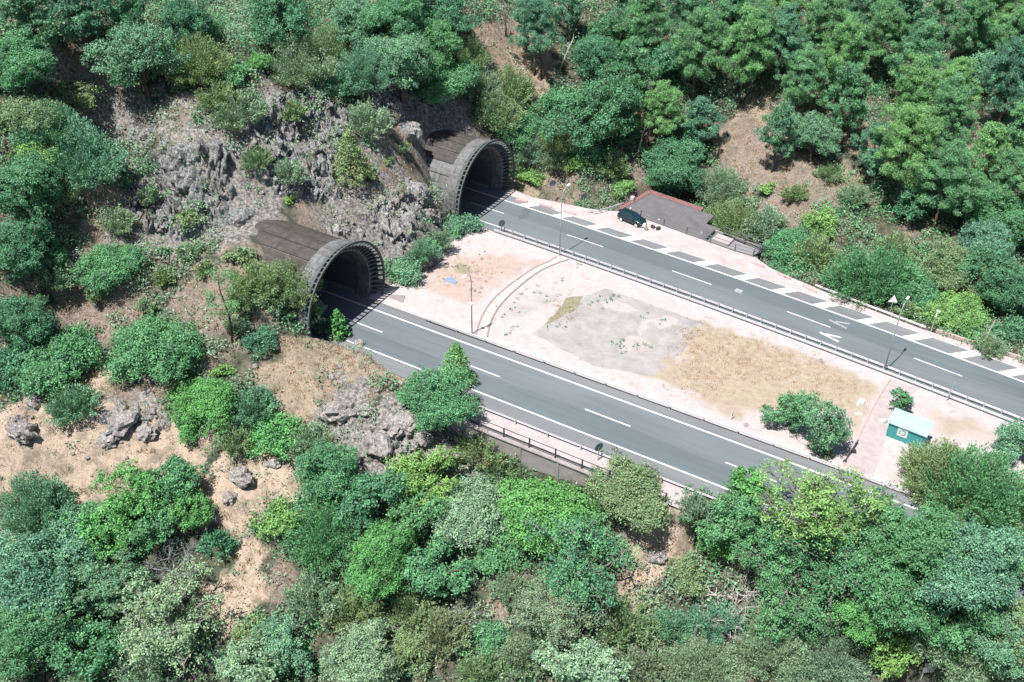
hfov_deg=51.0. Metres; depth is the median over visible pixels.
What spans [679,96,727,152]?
pine tree
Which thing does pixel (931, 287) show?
rounded shrub
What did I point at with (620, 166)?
wispy shrub
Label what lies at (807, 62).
pine tree
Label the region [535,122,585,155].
wispy shrub
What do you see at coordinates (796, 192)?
wispy shrub
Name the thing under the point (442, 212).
scrub
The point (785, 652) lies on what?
wispy shrub
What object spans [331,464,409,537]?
broadleaf tree
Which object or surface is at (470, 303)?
street lamp
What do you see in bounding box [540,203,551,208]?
kerb block
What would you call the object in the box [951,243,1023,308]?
broadleaf tree
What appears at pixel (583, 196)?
road sign
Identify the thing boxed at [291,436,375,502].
broadleaf tree
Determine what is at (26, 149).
rounded shrub
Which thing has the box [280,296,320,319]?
wispy shrub
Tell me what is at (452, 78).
rounded shrub
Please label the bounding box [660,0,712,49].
pine tree
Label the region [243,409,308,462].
rounded shrub
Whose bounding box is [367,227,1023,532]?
median ground
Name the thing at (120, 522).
broadleaf tree
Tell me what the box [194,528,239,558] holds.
wispy shrub
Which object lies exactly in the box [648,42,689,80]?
broadleaf tree
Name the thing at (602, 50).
broadleaf tree
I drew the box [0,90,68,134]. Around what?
rounded shrub
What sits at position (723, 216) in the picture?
wispy shrub
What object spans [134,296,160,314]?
wispy shrub
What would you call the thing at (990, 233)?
broadleaf tree
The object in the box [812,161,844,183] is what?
wispy shrub
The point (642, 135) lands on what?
bare tree
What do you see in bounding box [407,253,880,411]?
dry lawn
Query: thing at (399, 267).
rounded shrub
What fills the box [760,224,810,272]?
rounded shrub
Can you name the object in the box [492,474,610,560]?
rounded shrub
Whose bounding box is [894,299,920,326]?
wispy shrub
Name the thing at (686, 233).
railing fence
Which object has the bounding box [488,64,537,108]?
wispy shrub
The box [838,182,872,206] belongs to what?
wispy shrub
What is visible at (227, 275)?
slender pine
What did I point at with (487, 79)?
wispy shrub
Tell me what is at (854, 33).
pine tree
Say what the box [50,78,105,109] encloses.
rounded shrub
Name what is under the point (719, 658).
wispy shrub
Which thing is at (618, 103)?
broadleaf tree
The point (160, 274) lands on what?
wispy shrub
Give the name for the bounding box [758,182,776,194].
rounded shrub
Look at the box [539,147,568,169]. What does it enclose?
wispy shrub
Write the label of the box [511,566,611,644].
open crowned tree
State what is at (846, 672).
wispy shrub
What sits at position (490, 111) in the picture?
wispy shrub
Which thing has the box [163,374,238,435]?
rounded shrub
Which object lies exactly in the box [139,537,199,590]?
leafless shrub
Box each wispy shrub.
[0,467,82,549]
[8,98,94,147]
[15,375,43,396]
[32,255,78,290]
[41,123,130,192]
[42,379,103,428]
[46,176,85,208]
[79,282,115,304]
[98,206,136,234]
[106,636,173,681]
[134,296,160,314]
[135,181,169,206]
[152,264,179,287]
[160,30,236,90]
[174,238,204,261]
[189,77,239,111]
[192,259,216,278]
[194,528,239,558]
[205,87,272,131]
[213,421,254,459]
[220,275,266,311]
[221,312,251,334]
[228,258,289,300]
[229,384,280,428]
[238,144,274,170]
[243,278,297,315]
[262,30,342,90]
[264,256,325,309]
[270,154,307,184]
[278,98,309,123]
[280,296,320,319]
[281,566,346,626]
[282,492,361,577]
[283,417,342,460]
[295,300,326,328]
[304,22,355,63]
[312,64,360,99]
[314,318,335,336]
[321,583,385,637]
[341,97,395,136]
[384,583,440,634]
[397,141,410,152]
[404,236,442,264]
[412,603,478,670]
[429,227,456,248]
[440,33,495,70]
[449,649,516,681]
[450,428,508,470]
[458,63,503,102]
[465,86,528,132]
[475,451,535,488]
[486,566,532,610]
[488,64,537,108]
[492,630,561,679]
[506,132,548,164]
[509,156,528,174]
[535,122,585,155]
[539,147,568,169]
[588,146,633,178]
[594,591,662,650]
[611,637,684,681]
[645,604,694,645]
[662,631,748,681]
[674,481,716,523]
[684,597,747,646]
[688,162,750,206]
[702,196,766,242]
[725,618,815,681]
[740,202,790,241]
[779,182,812,201]
[786,621,874,681]
[789,232,844,271]
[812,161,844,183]
[815,238,926,308]
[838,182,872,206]
[872,228,917,266]
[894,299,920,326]
[894,434,990,521]
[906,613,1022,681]
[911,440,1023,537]
[970,331,1008,359]
[983,476,1023,535]
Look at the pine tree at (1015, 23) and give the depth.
163.95 m
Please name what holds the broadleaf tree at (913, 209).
on the hillside
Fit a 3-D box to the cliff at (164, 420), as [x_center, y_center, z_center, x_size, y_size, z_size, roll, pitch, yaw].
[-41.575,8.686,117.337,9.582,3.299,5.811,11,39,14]
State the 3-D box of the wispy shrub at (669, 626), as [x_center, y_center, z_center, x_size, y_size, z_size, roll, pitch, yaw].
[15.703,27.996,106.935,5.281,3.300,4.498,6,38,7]
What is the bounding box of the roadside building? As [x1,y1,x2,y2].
[616,190,720,238]
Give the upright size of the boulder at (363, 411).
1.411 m
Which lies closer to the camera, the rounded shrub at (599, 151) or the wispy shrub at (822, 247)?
the wispy shrub at (822, 247)
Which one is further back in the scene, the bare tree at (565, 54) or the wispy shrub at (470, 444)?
the bare tree at (565, 54)
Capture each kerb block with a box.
[515,199,527,202]
[528,201,539,204]
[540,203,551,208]
[564,210,576,214]
[751,261,764,267]
[764,266,777,273]
[778,272,790,279]
[790,279,803,286]
[803,285,816,292]
[817,292,831,298]
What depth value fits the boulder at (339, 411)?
118.11 m
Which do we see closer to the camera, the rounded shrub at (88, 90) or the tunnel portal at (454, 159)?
the rounded shrub at (88, 90)
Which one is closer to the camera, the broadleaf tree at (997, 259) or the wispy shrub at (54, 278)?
the wispy shrub at (54, 278)
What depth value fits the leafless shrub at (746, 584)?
109.05 m
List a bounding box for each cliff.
[91,401,171,436]
[100,121,152,180]
[126,134,236,241]
[230,85,354,202]
[312,406,356,428]
[322,192,377,237]
[352,83,452,140]
[358,177,441,254]
[360,423,478,469]
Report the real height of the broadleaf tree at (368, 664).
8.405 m
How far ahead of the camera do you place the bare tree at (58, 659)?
105.47 m
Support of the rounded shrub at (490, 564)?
on the hillside
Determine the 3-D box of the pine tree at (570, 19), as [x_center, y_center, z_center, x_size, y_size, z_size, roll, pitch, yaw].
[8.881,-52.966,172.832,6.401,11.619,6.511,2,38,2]
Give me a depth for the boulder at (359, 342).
128.11 m
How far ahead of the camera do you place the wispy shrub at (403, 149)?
147.13 m
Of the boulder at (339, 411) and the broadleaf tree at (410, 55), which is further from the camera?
the broadleaf tree at (410, 55)
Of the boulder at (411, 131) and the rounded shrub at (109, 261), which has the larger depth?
the boulder at (411, 131)
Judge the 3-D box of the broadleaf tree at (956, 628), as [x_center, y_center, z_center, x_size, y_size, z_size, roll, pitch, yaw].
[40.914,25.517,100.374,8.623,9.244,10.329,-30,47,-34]
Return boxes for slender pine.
[201,268,240,344]
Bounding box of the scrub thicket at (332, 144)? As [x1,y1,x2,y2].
[0,0,1023,681]
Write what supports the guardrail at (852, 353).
on the median ground at (587, 348)
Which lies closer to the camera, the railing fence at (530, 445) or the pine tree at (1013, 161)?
the railing fence at (530, 445)
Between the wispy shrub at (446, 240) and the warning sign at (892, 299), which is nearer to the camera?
the warning sign at (892, 299)
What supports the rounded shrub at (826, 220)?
on the hillside
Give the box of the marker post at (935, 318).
[930,310,939,331]
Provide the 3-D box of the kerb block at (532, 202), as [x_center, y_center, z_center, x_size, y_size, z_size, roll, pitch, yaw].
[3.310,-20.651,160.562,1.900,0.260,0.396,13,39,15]
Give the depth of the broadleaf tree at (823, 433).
112.04 m
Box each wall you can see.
[448,420,667,522]
[936,329,1023,360]
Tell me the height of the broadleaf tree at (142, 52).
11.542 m
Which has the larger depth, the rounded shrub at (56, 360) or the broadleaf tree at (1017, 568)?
the rounded shrub at (56, 360)
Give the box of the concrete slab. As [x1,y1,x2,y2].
[390,294,404,302]
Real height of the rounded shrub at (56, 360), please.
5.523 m
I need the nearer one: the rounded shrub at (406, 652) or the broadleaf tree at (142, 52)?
the rounded shrub at (406, 652)
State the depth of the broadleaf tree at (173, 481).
111.33 m
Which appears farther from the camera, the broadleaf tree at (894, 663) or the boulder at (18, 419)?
the boulder at (18, 419)
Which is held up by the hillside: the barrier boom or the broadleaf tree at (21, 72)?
the broadleaf tree at (21, 72)
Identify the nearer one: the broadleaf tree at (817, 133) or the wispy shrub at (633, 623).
the wispy shrub at (633, 623)
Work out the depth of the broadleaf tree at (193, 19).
136.25 m
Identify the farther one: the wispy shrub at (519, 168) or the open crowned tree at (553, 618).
the wispy shrub at (519, 168)
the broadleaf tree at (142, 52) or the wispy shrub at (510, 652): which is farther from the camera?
the broadleaf tree at (142, 52)
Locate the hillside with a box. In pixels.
[0,0,1023,681]
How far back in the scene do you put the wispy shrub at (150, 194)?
130.16 m
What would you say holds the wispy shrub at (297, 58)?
on the hillside
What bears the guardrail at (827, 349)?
on the median ground at (587, 348)
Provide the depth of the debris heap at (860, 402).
123.25 m
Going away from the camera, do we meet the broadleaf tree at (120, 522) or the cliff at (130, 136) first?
the broadleaf tree at (120, 522)
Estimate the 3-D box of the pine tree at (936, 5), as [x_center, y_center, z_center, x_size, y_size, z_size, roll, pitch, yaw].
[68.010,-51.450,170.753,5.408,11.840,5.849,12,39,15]
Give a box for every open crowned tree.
[108,555,227,678]
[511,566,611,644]
[520,505,644,613]
[715,509,797,598]
[749,560,842,642]
[750,458,895,557]
[773,520,895,595]
[835,480,908,545]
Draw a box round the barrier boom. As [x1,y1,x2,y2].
[843,440,858,462]
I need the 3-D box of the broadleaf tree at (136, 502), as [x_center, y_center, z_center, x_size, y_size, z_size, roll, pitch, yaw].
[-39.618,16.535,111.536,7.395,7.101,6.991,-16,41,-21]
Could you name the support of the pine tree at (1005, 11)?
on the hillside
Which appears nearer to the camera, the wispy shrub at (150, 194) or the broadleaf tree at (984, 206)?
the wispy shrub at (150, 194)
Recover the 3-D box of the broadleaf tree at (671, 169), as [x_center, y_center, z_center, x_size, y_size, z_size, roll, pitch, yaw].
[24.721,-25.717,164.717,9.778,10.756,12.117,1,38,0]
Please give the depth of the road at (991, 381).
140.92 m
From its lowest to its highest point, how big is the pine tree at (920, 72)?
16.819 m
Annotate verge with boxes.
[427,387,692,508]
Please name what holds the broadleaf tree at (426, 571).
on the hillside
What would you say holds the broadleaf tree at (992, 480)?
on the hillside
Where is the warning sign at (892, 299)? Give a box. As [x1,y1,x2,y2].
[888,295,897,310]
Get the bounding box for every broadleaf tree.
[0,26,57,95]
[0,148,63,220]
[0,215,58,282]
[0,292,58,349]
[0,507,105,618]
[0,596,95,681]
[42,614,127,681]
[46,498,115,544]
[59,547,153,617]
[73,493,141,561]
[80,18,193,102]
[87,458,170,517]
[114,497,185,556]
[141,453,205,514]
[157,0,215,48]
[167,488,217,532]
[211,636,280,681]
[245,0,323,49]
[250,612,316,679]
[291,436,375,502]
[318,615,400,681]
[327,0,384,55]
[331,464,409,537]
[333,40,399,95]
[341,518,417,601]
[358,0,424,43]
[360,29,435,103]
[383,444,460,508]
[385,482,450,538]
[392,363,482,433]
[392,532,474,598]
[404,0,484,33]
[410,16,463,67]
[530,634,633,681]
[537,61,645,158]
[572,33,623,83]
[641,133,706,197]
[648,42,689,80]
[692,481,765,546]
[723,465,763,502]
[756,513,812,570]
[758,388,822,431]
[787,110,843,161]
[799,399,854,455]
[830,581,910,648]
[846,529,944,636]
[859,502,980,590]
[865,629,925,680]
[889,179,946,225]
[889,387,914,409]
[891,569,1005,656]
[911,513,1023,613]
[922,232,990,297]
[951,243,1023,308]
[954,46,999,88]
[954,174,1023,224]
[955,217,1016,264]
[965,595,1023,681]
[976,593,1023,666]
[978,267,1023,317]
[986,531,1023,588]
[988,417,1023,461]
[998,205,1023,249]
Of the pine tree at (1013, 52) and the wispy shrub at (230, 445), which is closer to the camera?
the wispy shrub at (230, 445)
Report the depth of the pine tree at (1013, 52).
156.26 m
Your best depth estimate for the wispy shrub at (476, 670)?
107.13 m
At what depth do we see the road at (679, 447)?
119.72 m
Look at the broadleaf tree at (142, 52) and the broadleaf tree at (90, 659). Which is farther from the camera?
the broadleaf tree at (142, 52)
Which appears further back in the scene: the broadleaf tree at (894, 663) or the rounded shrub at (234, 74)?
the rounded shrub at (234, 74)
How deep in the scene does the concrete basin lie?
153.01 m
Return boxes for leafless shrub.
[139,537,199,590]
[450,601,488,631]
[675,571,763,644]
[725,571,763,600]
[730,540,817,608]
[823,580,872,628]
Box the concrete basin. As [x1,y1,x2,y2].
[705,230,762,259]
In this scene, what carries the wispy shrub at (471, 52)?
on the hillside
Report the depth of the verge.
114.91 m
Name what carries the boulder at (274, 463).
on the hillside
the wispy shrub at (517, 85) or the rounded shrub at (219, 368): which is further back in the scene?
the wispy shrub at (517, 85)
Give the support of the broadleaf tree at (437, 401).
on the hillside
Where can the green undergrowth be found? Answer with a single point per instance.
(580, 204)
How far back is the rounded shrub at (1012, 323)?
134.92 m
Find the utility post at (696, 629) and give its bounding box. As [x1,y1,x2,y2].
[691,624,698,646]
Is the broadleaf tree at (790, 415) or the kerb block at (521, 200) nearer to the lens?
the broadleaf tree at (790, 415)
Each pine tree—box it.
[0,0,66,75]
[36,0,114,66]
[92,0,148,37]
[508,0,564,75]
[549,0,586,41]
[607,0,636,43]
[608,35,661,114]
[612,0,675,53]
[634,79,691,146]
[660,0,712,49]
[666,4,734,101]
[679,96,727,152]
[712,0,772,57]
[715,2,784,109]
[754,99,801,172]
[758,1,813,90]
[767,0,812,37]
[774,41,830,114]
[796,0,858,55]
[816,13,869,102]
[820,60,880,150]
[832,0,882,25]
[850,121,901,182]
[860,0,910,84]
[873,101,945,209]
[880,52,943,155]
[884,17,954,80]
[892,0,938,48]
[909,136,994,232]
[915,72,981,171]
[923,0,956,30]
[931,56,983,127]
[945,0,1000,56]
[965,0,1023,49]
[965,120,1013,187]
[969,34,1023,121]
[986,3,1023,83]
[987,146,1023,209]
[997,97,1023,176]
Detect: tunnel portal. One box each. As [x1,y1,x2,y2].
[255,220,384,337]
[425,130,514,215]
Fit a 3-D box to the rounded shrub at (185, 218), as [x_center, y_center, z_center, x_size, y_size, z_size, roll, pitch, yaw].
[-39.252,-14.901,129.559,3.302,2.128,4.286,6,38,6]
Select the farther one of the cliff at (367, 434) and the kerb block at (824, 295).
the kerb block at (824, 295)
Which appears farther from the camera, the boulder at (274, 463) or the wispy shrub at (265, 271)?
the wispy shrub at (265, 271)
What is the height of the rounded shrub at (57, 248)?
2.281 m
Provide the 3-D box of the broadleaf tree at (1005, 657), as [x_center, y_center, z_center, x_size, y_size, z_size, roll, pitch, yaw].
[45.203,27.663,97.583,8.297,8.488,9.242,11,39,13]
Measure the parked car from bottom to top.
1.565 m
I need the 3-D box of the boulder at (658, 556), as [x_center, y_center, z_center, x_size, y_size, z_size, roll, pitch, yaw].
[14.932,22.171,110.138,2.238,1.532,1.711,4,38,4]
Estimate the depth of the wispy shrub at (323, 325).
129.84 m
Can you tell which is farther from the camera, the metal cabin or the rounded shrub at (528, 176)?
the rounded shrub at (528, 176)
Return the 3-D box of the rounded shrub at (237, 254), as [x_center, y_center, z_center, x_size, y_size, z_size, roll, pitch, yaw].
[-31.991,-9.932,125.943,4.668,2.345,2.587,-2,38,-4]
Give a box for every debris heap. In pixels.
[856,399,865,405]
[878,418,887,423]
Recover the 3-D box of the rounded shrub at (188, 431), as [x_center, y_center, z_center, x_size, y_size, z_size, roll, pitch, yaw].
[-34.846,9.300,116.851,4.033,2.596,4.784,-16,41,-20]
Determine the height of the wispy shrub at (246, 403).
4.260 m
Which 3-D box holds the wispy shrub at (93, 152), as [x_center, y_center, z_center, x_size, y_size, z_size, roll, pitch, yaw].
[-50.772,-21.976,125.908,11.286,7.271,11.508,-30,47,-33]
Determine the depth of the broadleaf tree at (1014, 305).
137.67 m
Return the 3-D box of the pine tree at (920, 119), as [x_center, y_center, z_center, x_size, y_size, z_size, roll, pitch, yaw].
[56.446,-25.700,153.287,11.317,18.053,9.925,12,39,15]
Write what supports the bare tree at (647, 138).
on the hillside
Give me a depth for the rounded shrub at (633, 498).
108.06 m
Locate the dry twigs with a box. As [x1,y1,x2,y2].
[0,0,1021,679]
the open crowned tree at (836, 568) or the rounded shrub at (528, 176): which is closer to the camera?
the open crowned tree at (836, 568)
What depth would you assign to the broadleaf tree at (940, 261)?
141.40 m
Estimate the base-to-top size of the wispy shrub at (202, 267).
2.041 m
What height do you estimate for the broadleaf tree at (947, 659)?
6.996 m
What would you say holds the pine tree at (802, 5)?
on the hillside
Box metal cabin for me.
[886,408,933,447]
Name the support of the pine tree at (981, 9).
on the hillside
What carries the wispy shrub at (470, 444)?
on the hillside
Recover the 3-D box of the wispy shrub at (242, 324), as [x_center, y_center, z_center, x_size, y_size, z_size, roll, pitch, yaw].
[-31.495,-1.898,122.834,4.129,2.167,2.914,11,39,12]
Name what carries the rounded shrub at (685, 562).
on the hillside
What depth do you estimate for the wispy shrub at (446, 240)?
145.80 m
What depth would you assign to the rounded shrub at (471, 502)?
112.26 m
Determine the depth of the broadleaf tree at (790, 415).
116.62 m
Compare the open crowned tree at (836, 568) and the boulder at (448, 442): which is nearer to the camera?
the open crowned tree at (836, 568)
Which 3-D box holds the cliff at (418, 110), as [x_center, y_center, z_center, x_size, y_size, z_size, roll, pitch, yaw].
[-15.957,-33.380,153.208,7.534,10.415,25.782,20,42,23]
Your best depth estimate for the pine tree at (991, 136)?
150.55 m
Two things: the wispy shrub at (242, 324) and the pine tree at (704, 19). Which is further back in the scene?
the pine tree at (704, 19)
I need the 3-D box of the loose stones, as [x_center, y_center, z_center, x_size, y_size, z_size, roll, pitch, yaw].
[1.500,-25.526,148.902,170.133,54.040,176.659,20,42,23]
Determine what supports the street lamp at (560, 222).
on the median ground at (587, 348)
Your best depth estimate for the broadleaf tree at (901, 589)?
98.37 m
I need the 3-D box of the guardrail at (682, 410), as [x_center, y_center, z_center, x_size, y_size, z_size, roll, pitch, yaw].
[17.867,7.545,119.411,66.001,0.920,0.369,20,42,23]
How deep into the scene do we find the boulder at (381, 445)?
115.75 m
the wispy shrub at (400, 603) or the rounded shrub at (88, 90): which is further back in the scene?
the rounded shrub at (88, 90)
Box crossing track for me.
[475,256,569,336]
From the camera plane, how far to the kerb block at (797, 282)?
144.35 m
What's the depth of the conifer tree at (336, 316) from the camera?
128.25 m
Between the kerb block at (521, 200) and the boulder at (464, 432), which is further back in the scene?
the kerb block at (521, 200)
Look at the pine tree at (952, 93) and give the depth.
152.20 m
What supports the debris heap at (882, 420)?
on the median ground at (587, 348)
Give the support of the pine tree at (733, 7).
on the hillside
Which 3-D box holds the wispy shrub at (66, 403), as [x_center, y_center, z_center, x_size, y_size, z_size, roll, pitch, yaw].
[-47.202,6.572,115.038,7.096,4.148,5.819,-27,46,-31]
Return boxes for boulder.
[5,421,38,443]
[7,414,30,448]
[24,389,45,409]
[96,431,122,447]
[104,409,139,436]
[136,422,155,441]
[222,491,237,505]
[227,207,255,226]
[228,466,253,488]
[264,457,281,468]
[318,399,359,423]
[354,339,364,348]
[356,402,375,415]
[367,432,392,458]
[382,413,402,440]
[391,410,422,435]
[398,120,422,141]
[413,428,433,446]
[424,438,461,465]
[461,428,475,440]
[641,526,650,535]
[646,549,667,563]
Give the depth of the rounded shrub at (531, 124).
164.09 m
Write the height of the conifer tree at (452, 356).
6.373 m
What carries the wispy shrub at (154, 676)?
on the hillside
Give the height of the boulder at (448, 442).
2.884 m
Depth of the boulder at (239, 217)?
130.87 m
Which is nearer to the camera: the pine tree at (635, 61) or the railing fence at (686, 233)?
the railing fence at (686, 233)
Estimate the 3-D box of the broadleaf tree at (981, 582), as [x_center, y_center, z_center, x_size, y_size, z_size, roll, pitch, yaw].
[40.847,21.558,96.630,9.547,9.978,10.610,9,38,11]
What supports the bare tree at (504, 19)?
on the hillside
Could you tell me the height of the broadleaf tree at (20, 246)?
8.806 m
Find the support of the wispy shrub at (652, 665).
on the hillside
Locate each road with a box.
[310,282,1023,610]
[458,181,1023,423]
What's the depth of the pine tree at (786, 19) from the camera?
162.15 m
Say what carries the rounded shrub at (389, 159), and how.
on the hillside
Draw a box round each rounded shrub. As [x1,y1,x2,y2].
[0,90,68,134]
[0,341,46,393]
[7,139,61,164]
[9,322,107,400]
[36,233,68,264]
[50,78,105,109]
[59,242,149,293]
[99,307,205,385]
[149,247,173,258]
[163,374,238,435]
[171,207,199,226]
[174,414,209,445]
[185,19,223,42]
[205,55,255,85]
[207,363,236,377]
[221,246,260,263]
[228,610,274,650]
[238,323,278,355]
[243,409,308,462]
[245,52,273,71]
[249,494,304,541]
[283,194,295,204]
[381,254,421,288]
[384,156,392,165]
[385,625,437,679]
[404,59,481,105]
[419,469,515,554]
[442,210,485,236]
[446,227,460,238]
[469,619,518,663]
[473,522,536,576]
[492,104,544,149]
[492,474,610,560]
[514,166,545,185]
[531,85,571,115]
[559,156,591,171]
[562,139,617,164]
[583,14,623,39]
[584,443,673,535]
[609,176,636,198]
[665,550,708,597]
[694,526,740,562]
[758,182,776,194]
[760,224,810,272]
[799,203,839,238]
[813,443,835,460]
[820,263,871,291]
[887,266,955,312]
[919,288,991,334]
[958,329,976,339]
[986,314,1023,345]
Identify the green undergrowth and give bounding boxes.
[0,0,1023,681]
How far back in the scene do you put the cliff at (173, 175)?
131.91 m
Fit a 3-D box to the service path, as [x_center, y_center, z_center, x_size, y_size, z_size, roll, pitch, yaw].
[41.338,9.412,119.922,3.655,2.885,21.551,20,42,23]
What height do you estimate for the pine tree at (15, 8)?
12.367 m
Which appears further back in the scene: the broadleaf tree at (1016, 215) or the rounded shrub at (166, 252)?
the broadleaf tree at (1016, 215)
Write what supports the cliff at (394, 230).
on the hillside
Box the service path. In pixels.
[841,378,917,479]
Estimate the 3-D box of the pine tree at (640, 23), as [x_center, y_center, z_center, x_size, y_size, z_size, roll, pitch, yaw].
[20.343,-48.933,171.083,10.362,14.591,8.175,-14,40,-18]
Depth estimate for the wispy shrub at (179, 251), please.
127.35 m
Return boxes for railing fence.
[460,415,666,502]
[640,210,754,256]
[723,227,766,255]
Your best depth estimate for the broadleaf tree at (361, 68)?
144.47 m
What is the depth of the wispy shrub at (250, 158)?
133.15 m
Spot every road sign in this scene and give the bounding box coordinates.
[498,220,504,230]
[550,180,555,195]
[581,193,586,205]
[595,443,602,460]
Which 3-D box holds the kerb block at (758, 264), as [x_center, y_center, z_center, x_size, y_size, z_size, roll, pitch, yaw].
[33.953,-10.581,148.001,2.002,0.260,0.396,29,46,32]
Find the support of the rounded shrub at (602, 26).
on the hillside
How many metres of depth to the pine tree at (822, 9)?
164.37 m
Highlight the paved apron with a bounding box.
[504,188,1023,368]
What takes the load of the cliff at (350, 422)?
on the hillside
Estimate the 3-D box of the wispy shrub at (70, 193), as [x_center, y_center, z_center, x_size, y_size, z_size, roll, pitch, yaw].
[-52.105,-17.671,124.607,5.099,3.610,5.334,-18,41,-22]
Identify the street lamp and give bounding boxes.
[463,274,474,333]
[557,183,570,255]
[882,296,909,372]
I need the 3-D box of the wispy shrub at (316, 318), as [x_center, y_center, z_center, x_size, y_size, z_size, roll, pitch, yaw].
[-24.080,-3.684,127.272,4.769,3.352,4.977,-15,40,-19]
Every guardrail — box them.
[420,383,785,525]
[424,317,939,503]
[494,229,1023,424]
[498,225,1023,420]
[587,203,621,212]
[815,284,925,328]
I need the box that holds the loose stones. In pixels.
[0,3,988,669]
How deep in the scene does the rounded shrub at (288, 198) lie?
135.29 m
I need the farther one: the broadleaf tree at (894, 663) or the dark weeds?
the dark weeds
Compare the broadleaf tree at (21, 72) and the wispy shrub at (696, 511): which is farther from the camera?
the broadleaf tree at (21, 72)
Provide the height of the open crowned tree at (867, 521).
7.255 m
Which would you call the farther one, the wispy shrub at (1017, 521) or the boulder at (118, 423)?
the boulder at (118, 423)
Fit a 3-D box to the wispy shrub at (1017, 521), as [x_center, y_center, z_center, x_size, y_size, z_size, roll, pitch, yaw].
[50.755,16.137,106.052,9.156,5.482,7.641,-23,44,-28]
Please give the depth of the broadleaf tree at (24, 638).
102.09 m
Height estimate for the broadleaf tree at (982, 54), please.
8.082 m
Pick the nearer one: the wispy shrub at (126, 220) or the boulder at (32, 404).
the boulder at (32, 404)
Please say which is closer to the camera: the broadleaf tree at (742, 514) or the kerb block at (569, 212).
the broadleaf tree at (742, 514)
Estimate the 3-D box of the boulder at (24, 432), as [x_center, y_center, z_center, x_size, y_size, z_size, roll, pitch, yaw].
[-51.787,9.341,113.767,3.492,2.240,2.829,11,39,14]
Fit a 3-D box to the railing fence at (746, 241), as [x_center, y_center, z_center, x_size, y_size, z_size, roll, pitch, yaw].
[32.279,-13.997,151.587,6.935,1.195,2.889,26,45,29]
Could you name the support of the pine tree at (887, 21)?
on the hillside
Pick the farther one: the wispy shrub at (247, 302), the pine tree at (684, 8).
the pine tree at (684, 8)
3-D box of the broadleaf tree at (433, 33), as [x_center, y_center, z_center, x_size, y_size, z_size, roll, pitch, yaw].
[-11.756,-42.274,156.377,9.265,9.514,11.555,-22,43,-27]
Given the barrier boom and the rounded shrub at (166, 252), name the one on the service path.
the barrier boom
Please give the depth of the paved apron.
150.61 m
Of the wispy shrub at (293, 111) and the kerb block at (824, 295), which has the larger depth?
the kerb block at (824, 295)
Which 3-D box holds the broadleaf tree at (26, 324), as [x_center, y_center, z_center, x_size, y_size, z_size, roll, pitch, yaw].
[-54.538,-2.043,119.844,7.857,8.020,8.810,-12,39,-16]
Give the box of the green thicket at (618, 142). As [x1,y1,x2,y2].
[0,0,1023,681]
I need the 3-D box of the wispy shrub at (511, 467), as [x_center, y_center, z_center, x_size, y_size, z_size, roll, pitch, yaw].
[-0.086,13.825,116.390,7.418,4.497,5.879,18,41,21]
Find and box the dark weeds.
[451,251,665,352]
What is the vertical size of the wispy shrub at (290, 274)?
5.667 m
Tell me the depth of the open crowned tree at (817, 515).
100.28 m
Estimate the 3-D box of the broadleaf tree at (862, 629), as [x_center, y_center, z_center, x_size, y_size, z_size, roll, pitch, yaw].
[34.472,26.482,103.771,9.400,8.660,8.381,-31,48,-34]
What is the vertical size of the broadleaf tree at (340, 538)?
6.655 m
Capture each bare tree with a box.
[46,645,69,673]
[497,4,510,37]
[533,51,542,79]
[559,34,573,70]
[564,8,585,44]
[634,122,647,160]
[642,130,653,156]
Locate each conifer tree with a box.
[324,308,352,341]
[329,129,377,187]
[438,342,479,391]
[671,118,707,166]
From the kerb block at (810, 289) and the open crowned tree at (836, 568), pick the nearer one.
the open crowned tree at (836, 568)
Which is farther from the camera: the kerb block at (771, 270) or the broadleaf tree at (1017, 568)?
the kerb block at (771, 270)
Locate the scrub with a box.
[0,0,1023,681]
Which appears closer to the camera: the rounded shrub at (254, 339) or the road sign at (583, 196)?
the rounded shrub at (254, 339)
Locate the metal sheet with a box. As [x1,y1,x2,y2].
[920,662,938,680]
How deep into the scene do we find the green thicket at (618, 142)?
135.00 m
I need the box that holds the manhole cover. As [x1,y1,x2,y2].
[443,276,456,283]
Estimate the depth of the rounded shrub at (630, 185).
163.30 m
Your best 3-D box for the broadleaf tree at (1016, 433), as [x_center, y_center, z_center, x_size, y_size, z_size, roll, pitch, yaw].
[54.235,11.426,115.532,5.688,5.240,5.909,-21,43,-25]
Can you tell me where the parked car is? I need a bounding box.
[617,208,646,227]
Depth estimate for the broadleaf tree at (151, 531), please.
109.27 m
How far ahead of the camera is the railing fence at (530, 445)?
113.41 m
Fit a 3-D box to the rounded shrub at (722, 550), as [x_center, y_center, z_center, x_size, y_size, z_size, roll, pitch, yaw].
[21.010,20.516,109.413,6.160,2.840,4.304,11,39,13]
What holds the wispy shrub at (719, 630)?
on the hillside
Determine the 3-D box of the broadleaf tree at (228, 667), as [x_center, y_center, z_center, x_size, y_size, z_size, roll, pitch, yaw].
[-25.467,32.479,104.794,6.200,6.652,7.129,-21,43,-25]
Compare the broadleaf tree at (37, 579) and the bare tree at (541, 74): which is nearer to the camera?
the broadleaf tree at (37, 579)
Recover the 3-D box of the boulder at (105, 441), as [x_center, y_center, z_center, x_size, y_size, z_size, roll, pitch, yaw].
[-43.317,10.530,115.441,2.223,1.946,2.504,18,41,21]
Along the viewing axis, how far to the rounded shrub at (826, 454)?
113.68 m
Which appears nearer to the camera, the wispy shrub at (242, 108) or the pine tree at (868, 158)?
the wispy shrub at (242, 108)

